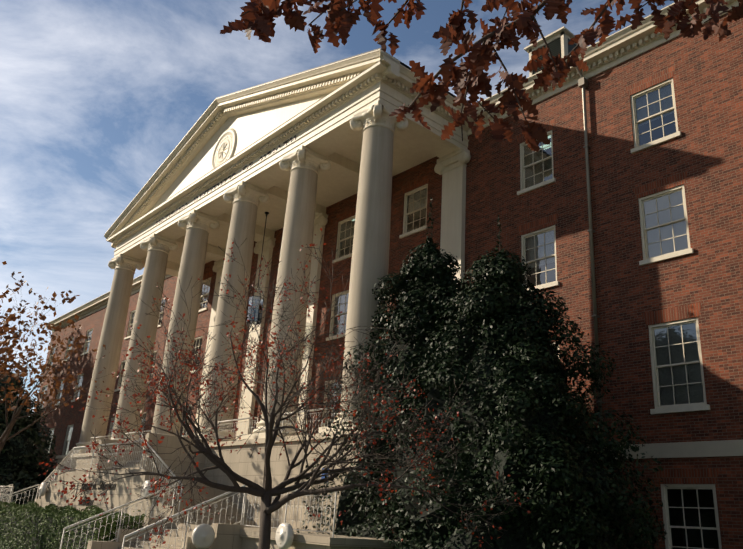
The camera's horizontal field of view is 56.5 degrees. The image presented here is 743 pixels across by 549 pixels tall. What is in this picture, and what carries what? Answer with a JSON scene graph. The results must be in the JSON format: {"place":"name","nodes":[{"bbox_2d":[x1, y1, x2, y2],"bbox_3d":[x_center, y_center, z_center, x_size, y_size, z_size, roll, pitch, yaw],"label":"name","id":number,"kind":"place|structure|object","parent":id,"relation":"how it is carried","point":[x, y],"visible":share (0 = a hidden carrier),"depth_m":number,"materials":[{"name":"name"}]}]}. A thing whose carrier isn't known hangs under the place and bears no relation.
{"place":"outdoors","nodes":[
{"label":"outdoors","id":0,"kind":"place"},
{"bbox_2d":[0,261,79,410],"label":"autumn tree","id":1,"kind":"object","parent":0,"point":[16,336],"visible":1,"depth_m":26.15,"materials":[{"name":"orange plant"}]},
{"bbox_2d":[53,437,367,532],"bbox_3d":[-6.631,9.612,28.592,5.050,3.940,24.900,20,-25,-37],"label":"porch base","id":2,"kind":"object","parent":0,"point":[241,463],"visible":0.09,"depth_m":21.55,"materials":[{"name":"beige stone"}]},
{"bbox_2d":[36,228,531,548],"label":"bare tree","id":3,"kind":"object","parent":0,"point":[266,492],"visible":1,"depth_m":10.49,"materials":[{"name":"red plant"}]},
{"bbox_2d":[0,0,673,416],"label":"sky","id":4,"kind":"structure","parent":0,"point":[96,95],"materials":[{"name":"blue"}]},
{"bbox_2d":[220,0,742,151],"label":"oak branch leaves","id":5,"kind":"object","parent":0,"point":[257,16],"visible":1,"depth_m":3.84,"materials":[{"name":"red plant"}]},
{"label":"ground","id":6,"kind":"structure","parent":0,"visible":0},
{"bbox_2d":[0,371,56,505],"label":"evergreen","id":7,"kind":"object","parent":6,"relation":"on","point":[19,454],"visible":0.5,"depth_m":37.62,"materials":[{"name":"green plant"}]},
{"bbox_2d":[0,318,122,452],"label":"autumn tree","id":8,"kind":"object","parent":6,"relation":"on","point":[4,438],"visible":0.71,"depth_m":31.72,"materials":[{"name":"orange plant"}]},
{"bbox_2d":[0,501,149,548],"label":"boxwood hedge","id":9,"kind":"object","parent":6,"relation":"on","point":[30,525],"visible":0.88,"depth_m":21.50,"materials":[{"name":"green plant"}]},
{"bbox_2d":[4,433,418,548],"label":"stairs","id":10,"kind":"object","parent":6,"relation":"on","point":[232,535],"visible":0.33,"depth_m":21.69,"materials":[{"name":"stone"}]},
{"bbox_2d":[78,496,93,507],"bbox_3d":[-10.143,8.107,24.561,0.030,0.409,1.413,20,-25,-37],"label":"sign name","id":11,"kind":"object","parent":10,"relation":"attached to","point":[88,503],"visible":0.67,"depth_m":24.51,"materials":[{"name":"brown metal"}]},
{"bbox_2d":[79,480,115,491],"bbox_3d":[-9.591,7.419,24.184,0.030,0.413,3.224,20,-25,-37],"label":"sign name","id":12,"kind":"object","parent":10,"relation":"attached to","point":[102,485],"visible":0.56,"depth_m":23.90,"materials":[{"name":"grey metal"}]},
{"bbox_2d":[38,480,293,548],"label":"disc wall lamps","id":13,"kind":"object","parent":10,"relation":"on","point":[203,536],"visible":0.96,"depth_m":15.73,"materials":[{"name":"beige glass"}]},
{"bbox_2d":[0,407,336,548],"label":"iron railings","id":14,"kind":"object","parent":10,"relation":"on","point":[6,495],"visible":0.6,"depth_m":19.04,"materials":[{"name":"white metal"}]},
{"bbox_2d":[294,197,470,539],"bbox_3d":[1.434,2.926,19.452,6.817,11.480,7.739,20,-25,-37],"label":"holly tree","id":15,"kind":"object","parent":6,"relation":"on","point":[430,286],"visible":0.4,"depth_m":18.80,"materials":[{"name":"green plant"}]},
{"bbox_2d":[36,13,742,548],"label":"brick walls","id":16,"kind":"structure","parent":6,"relation":"on","point":[706,149],"depth_m":20.27,"materials":[{"name":"red brick"}]},
{"bbox_2d":[194,147,470,439],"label":"pilasters","id":17,"kind":"object","parent":16,"relation":"attached to","point":[450,168],"visible":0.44,"depth_m":31.13,"materials":[{"name":"beige paint"}]},
{"bbox_2d":[38,78,721,548],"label":"windows","id":18,"kind":"structure","parent":16,"relation":"attached to","point":[690,518],"depth_m":19.80,"materials":[{"name":"white glass"}]},
{"bbox_2d":[43,65,719,483],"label":"jack arches","id":19,"kind":"structure","parent":16,"relation":"attached to","point":[685,475],"depth_m":20.19,"materials":[{"name":"brick"}]},
{"bbox_2d":[46,0,739,332],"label":"wing cornice","id":20,"kind":"structure","parent":16,"relation":"on","point":[620,46],"depth_m":22.39,"materials":[{"name":"beige paint"}]},
{"bbox_2d":[107,48,455,230],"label":"roofs","id":21,"kind":"structure","parent":20,"relation":"on","point":[409,68],"depth_m":26.21,"materials":[{"name":"stone"}]},
{"bbox_2d":[524,26,587,76],"bbox_3d":[7.346,-7.481,25.868,2.990,1.780,1.740,20,-25,-37],"label":"dormer","id":22,"kind":"object","parent":21,"relation":"on","point":[558,40],"visible":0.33,"depth_m":24.94,"materials":[{"name":"beige paint"}]},
{"bbox_2d":[576,66,604,437],"bbox_3d":[6.529,-1.246,20.841,0.596,12.269,0.220,20,-25,-37],"label":"downspout","id":23,"kind":"object","parent":16,"relation":"attached to","point":[582,82],"visible":0.85,"depth_m":21.03,"materials":[{"name":"beige metal"}]},
{"bbox_2d":[42,430,742,473],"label":"stone band course","id":24,"kind":"object","parent":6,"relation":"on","point":[724,448],"visible":0.06,"depth_m":17.45,"materials":[{"name":"beige stone"}]},
{"bbox_2d":[67,100,407,453],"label":"columns","id":25,"kind":"structure","parent":24,"relation":"on","point":[371,238],"depth_m":27.70,"materials":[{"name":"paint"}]},
{"bbox_2d":[104,51,468,276],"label":"portico entablature","id":26,"kind":"structure","parent":25,"relation":"on","point":[321,126],"depth_m":28.45,"materials":[{"name":"beige paint"}]},
{"bbox_2d":[156,135,295,224],"bbox_3d":[-7.172,-4.056,31.922,0.040,0.248,12.606,20,-25,-37],"label":"frieze inscription","id":27,"kind":"object","parent":26,"relation":"attached to","point":[250,164],"visible":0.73,"depth_m":31.13,"materials":[{"name":"brown"}]},
{"bbox_2d":[104,49,399,248],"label":"pediment","id":28,"kind":"structure","parent":26,"relation":"on","point":[223,129],"depth_m":32.16,"materials":[{"name":"beige paint"}]},
{"bbox_2d":[246,212,268,331],"bbox_3d":[-5.296,-0.194,32.777,0.617,6.050,0.708,20,-25,-37],"label":"hanging lantern","id":29,"kind":"object","parent":26,"relation":"hanging from","point":[259,311],"visible":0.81,"depth_m":32.15,"materials":[{"name":"grey metal"}]},
{"bbox_2d":[339,215,667,548],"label":"holly tree","id":30,"kind":"object","parent":6,"relation":"on","point":[490,329],"visible":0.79,"depth_m":15.39,"materials":[{"name":"green plant"}]},
{"bbox_2d":[395,314,669,548],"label":"evergreen tree","id":31,"kind":"object","parent":6,"relation":"on","point":[536,392],"visible":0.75,"depth_m":13.37,"materials":[{"name":"green plant"}]}
]}

